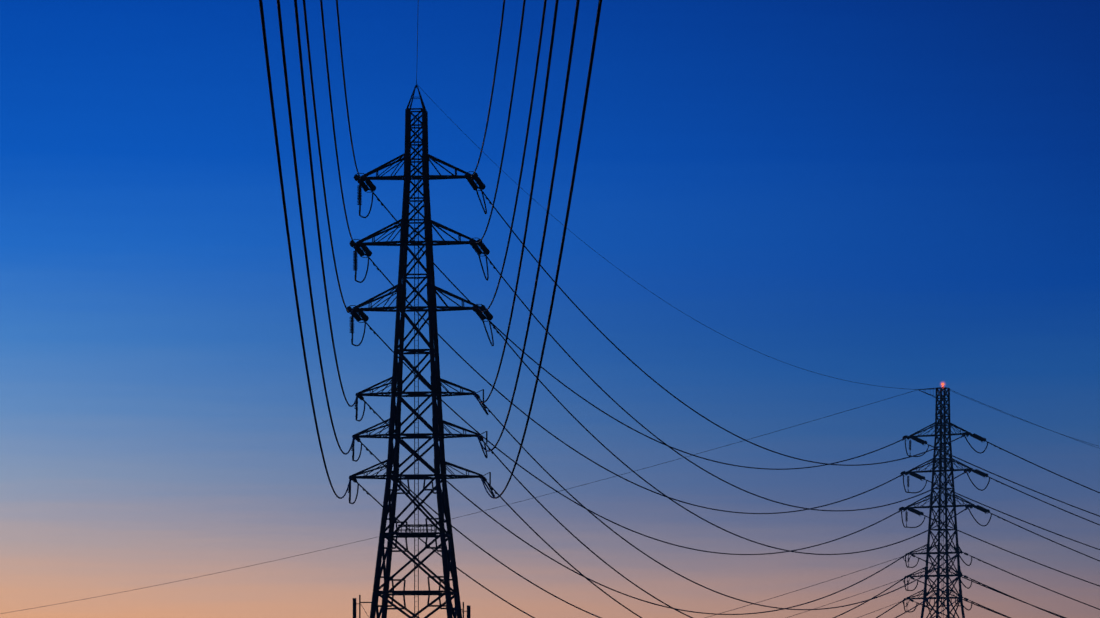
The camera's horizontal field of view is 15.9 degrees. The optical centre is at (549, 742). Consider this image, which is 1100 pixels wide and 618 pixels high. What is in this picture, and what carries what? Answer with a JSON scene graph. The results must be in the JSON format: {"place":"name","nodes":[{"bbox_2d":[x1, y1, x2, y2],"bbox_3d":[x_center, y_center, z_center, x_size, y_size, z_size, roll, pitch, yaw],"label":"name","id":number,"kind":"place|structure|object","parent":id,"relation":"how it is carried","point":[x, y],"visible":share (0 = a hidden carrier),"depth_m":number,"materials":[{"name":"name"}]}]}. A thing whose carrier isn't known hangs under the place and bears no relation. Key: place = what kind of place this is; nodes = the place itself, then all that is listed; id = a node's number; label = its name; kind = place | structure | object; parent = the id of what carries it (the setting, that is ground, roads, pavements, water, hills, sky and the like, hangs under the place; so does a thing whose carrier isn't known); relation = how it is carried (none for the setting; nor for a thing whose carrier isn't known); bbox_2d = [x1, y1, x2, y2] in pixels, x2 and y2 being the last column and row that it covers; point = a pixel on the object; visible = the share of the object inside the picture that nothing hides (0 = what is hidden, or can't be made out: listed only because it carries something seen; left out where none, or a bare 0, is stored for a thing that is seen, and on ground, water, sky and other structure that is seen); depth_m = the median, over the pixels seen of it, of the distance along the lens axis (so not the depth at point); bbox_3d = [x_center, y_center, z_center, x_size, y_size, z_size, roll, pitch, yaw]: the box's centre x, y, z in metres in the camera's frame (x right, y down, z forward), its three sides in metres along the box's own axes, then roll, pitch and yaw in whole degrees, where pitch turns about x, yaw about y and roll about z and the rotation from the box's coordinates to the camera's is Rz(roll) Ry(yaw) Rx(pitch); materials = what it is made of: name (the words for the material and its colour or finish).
{"place":"outdoors","nodes":[
{"label":"outdoors","id":0,"kind":"place"},
{"bbox_2d":[0,0,1099,617],"label":"sky","id":1,"kind":"structure","parent":0,"point":[896,194],"materials":[{"name":"blue"}]},
{"label":"ground","id":2,"kind":"structure","parent":0,"visible":0},
{"bbox_2d":[351,84,481,617],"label":"tower","id":3,"kind":"structure","parent":2,"relation":"on","point":[436,428],"depth_m":461.97,"materials":[{"name":"metal"}]},
{"bbox_2d":[1,25,1099,617],"bbox_3d":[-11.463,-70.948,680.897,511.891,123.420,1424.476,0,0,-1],"label":"earth wires","id":4,"kind":"object","parent":3,"relation":"attached to","point":[669,461],"visible":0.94,"depth_m":880.16,"materials":[{"name":"grey metal"}]},
{"bbox_2d":[259,0,1099,617],"bbox_3d":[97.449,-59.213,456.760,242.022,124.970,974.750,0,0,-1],"label":"conductors","id":5,"kind":"object","parent":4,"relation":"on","point":[539,364],"visible":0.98,"depth_m":381.10,"materials":[{"name":"grey metal"}]},
{"bbox_2d":[346,171,1004,609],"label":"insulators","id":6,"kind":"object","parent":3,"relation":"attached to","point":[366,251],"visible":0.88,"depth_m":465.47,"materials":[{"name":"grey ceramic"}]},
{"bbox_2d":[906,387,971,617],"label":"tower","id":7,"kind":"structure","parent":2,"relation":"on","point":[943,468],"depth_m":850.18,"materials":[{"name":"metal"}]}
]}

